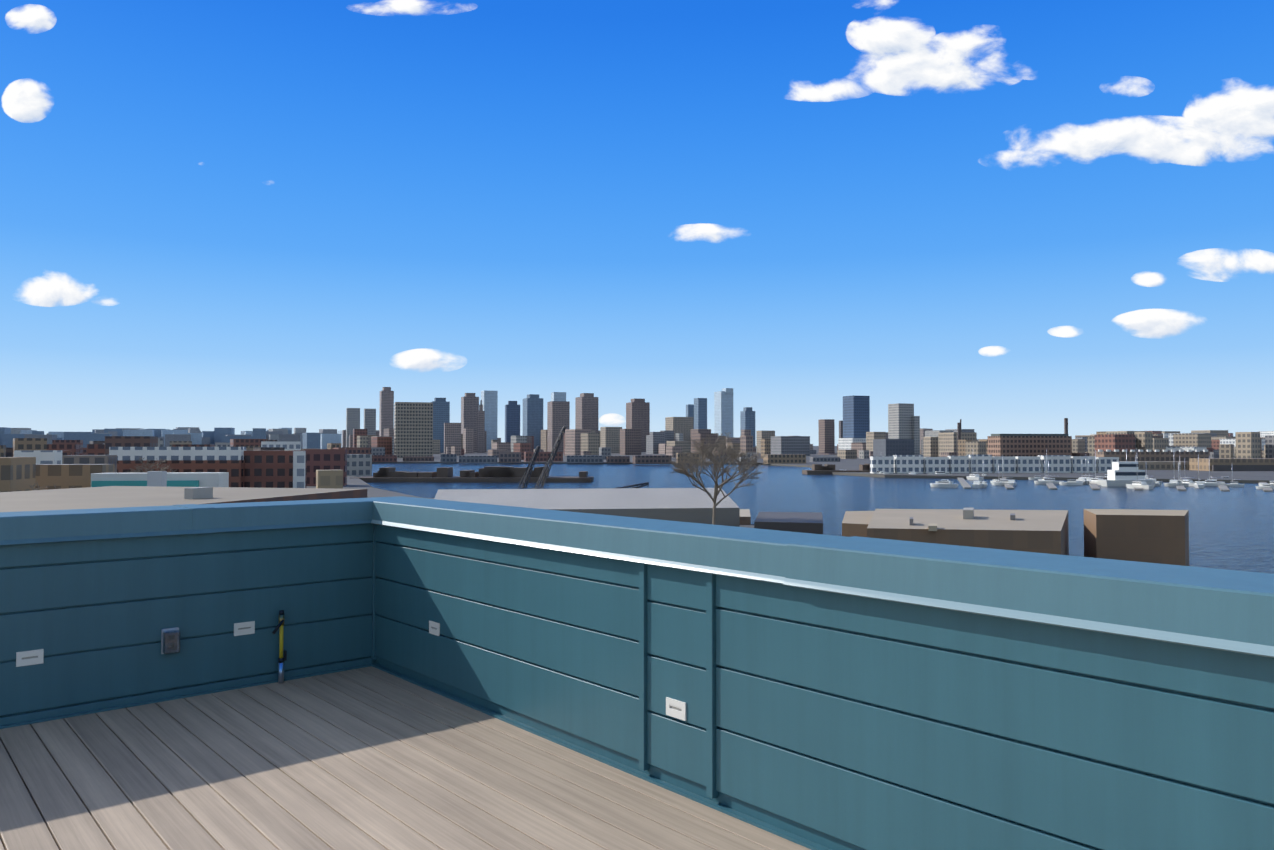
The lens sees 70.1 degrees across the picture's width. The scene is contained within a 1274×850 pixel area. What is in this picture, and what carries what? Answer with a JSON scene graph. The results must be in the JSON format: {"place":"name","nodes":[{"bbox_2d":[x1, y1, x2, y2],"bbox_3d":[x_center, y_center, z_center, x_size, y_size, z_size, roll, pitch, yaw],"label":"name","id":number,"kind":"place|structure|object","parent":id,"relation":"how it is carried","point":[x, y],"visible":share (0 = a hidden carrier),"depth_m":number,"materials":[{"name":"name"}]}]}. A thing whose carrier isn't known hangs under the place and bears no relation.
{"place":"outdoors","nodes":[
{"label":"outdoors","id":0,"kind":"place"},
{"bbox_2d":[0,666,810,849],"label":"roof deck boards","id":1,"kind":"object","parent":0,"point":[369,758],"visible":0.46,"depth_m":3.85,"materials":[{"name":"grey wood"}]},
{"bbox_2d":[306,476,753,527],"bbox_3d":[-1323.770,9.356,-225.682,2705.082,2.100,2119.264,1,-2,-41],"label":"shore ground","id":2,"kind":"structure","parent":0,"point":[355,483],"depth_m":270.77,"materials":[{"name":"grey concrete"}]},
{"bbox_2d":[29,482,60,489],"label":"bare tree","id":3,"kind":"object","parent":2,"relation":"on","point":[41,487],"depth_m":113.75,"materials":[{"name":"brown plant"}]},
{"bbox_2d":[127,457,175,472],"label":"bare tree","id":4,"kind":"object","parent":2,"relation":"on","point":[143,467],"visible":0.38,"depth_m":201.64,"materials":[{"name":"brown plant"}]},
{"bbox_2d":[515,446,539,488],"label":"boatyard crane","id":5,"kind":"object","parent":2,"relation":"on","point":[530,466],"visible":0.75,"depth_m":176.50,"materials":[{"name":"grey paint"}]},
{"bbox_2d":[532,426,565,488],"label":"boatyard crane","id":6,"kind":"object","parent":2,"relation":"on","point":[557,443],"visible":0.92,"depth_m":173.43,"materials":[{"name":"grey paint"}]},
{"bbox_2d":[618,482,648,487],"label":"boatyard crane","id":7,"kind":"object","parent":2,"relation":"on","point":[642,484],"visible":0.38,"depth_m":166.91,"materials":[{"name":"grey paint"}]},
{"bbox_2d":[670,432,767,524],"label":"bare tree","id":8,"kind":"object","parent":2,"relation":"on","point":[707,451],"visible":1,"depth_m":118.77,"materials":[{"name":"brown plant"}]},
{"bbox_2d":[434,488,739,526],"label":"flat roof","id":9,"kind":"structure","parent":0,"point":[693,505],"depth_m":127.30,"materials":[{"name":"grey"}]},
{"bbox_2d":[0,541,1273,849],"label":"groove","id":10,"kind":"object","parent":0,"point":[804,831],"visible":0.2,"depth_m":3.94},
{"bbox_2d":[16,649,43,666],"bbox_3d":[-3.142,1.205,4.701,0.118,0.074,0.006,1,-2,-41],"label":"step light","id":11,"kind":"object","parent":10,"relation":"attached to","point":[31,657],"depth_m":4.70,"materials":[{"name":"white plastic"}]},
{"bbox_2d":[161,627,178,653],"bbox_3d":[-2.634,1.218,5.128,0.090,0.140,0.032,1,-2,-41],"label":"outlet box","id":12,"kind":"object","parent":10,"relation":"attached to","point":[168,629],"visible":0.29,"depth_m":5.11,"materials":[{"name":"grey metal"}]},
{"bbox_2d":[163,630,179,653],"bbox_3d":[-2.620,1.222,5.112,0.082,0.124,0.049,1,-2,-41],"label":"electrical outlet","id":13,"kind":"object","parent":12,"relation":"attached to","point":[171,641],"visible":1,"depth_m":5.09,"materials":[{"name":"white plastic"}]},
{"bbox_2d":[234,621,254,635],"bbox_3d":[-2.337,1.211,5.406,0.118,0.074,0.006,1,-2,-41],"label":"step light","id":14,"kind":"object","parent":10,"relation":"attached to","point":[244,628],"depth_m":5.40,"materials":[{"name":"white plastic"}]},
{"bbox_2d":[272,610,286,682],"bbox_3d":[-2.150,1.340,5.470,0.050,0.435,0.108,0,-1,11],"label":"gas riser valve","id":15,"kind":"object","parent":10,"relation":"attached to","point":[281,658],"visible":1,"depth_m":5.49,"materials":[{"name":"yellow metal"}]},
{"bbox_2d":[0,664,826,849],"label":"baseboard","id":16,"kind":"structure","parent":10,"relation":"attached to","point":[785,835],"depth_m":4.60,"materials":[{"name":"metal"}]},
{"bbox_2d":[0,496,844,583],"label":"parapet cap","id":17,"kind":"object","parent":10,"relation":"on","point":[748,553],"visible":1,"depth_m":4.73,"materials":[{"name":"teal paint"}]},
{"bbox_2d":[429,621,439,635],"bbox_3d":[-1.191,1.195,5.337,0.006,0.074,0.118,1,-2,-41],"label":"step light","id":18,"kind":"object","parent":10,"relation":"attached to","point":[434,628],"depth_m":5.33,"materials":[{"name":"white plastic"}]},
{"bbox_2d":[371,524,717,798],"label":"parapet vertical trims","id":19,"kind":"object","parent":10,"relation":"attached to","point":[711,726],"visible":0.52,"depth_m":3.64,"materials":[{"name":"teal metal"}]},
{"bbox_2d":[0,524,1273,849],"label":"metal parapet panels","id":20,"kind":"object","parent":10,"relation":"attached to","point":[1220,746],"visible":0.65,"depth_m":3.51,"materials":[{"name":"teal metal"}]},
{"bbox_2d":[666,697,685,720],"bbox_3d":[0.163,1.185,3.791,0.006,0.074,0.118,1,-2,-41],"label":"step light","id":21,"kind":"object","parent":10,"relation":"attached to","point":[675,708],"depth_m":3.79,"materials":[{"name":"white plastic"}]},
{"bbox_2d":[173,504,1273,657],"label":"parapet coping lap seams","id":22,"kind":"object","parent":10,"relation":"on","point":[1224,609],"visible":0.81,"depth_m":2.64,"materials":[{"name":"teal paint"}]},
{"bbox_2d":[0,0,1273,445],"label":"sky","id":23,"kind":"structure","parent":0,"point":[993,216],"materials":[{"name":"blue"}]},
{"bbox_2d":[366,463,1273,573],"bbox_3d":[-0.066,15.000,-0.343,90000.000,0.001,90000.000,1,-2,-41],"label":"harbour water","id":24,"kind":"structure","parent":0,"point":[1232,528],"depth_m":267.41,"materials":[{"name":"blue liquid"}]},
{"bbox_2d":[353,466,593,481],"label":"pier","id":25,"kind":"structure","parent":24,"relation":"in","point":[484,474],"depth_m":374.51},
{"bbox_2d":[876,449,1273,488],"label":"boats","id":26,"kind":"object","parent":24,"relation":"on","point":[1126,474],"visible":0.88,"depth_m":332.16,"materials":[{"name":"white"}]},
{"bbox_2d":[957,478,1272,491],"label":"marina docks","id":27,"kind":"object","parent":24,"relation":"on","point":[966,485],"visible":0.46,"depth_m":321.59,"materials":[{"name":"grey wood"}]},
{"bbox_2d":[372,446,1273,482],"bbox_3d":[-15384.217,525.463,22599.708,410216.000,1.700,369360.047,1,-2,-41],"label":"pier","id":28,"kind":"structure","parent":0,"point":[1169,475],"depth_m":448.32,"materials":[{"name":"grey concrete"}]},
{"bbox_2d":[0,387,1273,565],"bbox_3d":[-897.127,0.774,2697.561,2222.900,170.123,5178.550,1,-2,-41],"label":"city buildings","id":29,"kind":"structure","parent":28,"relation":"on","point":[215,466],"depth_m":494.19,"materials":[{"name":"grey concrete"}]},
{"bbox_2d":[802,464,869,473],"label":"ship","id":30,"kind":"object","parent":28,"relation":"on","point":[824,469],"depth_m":474.70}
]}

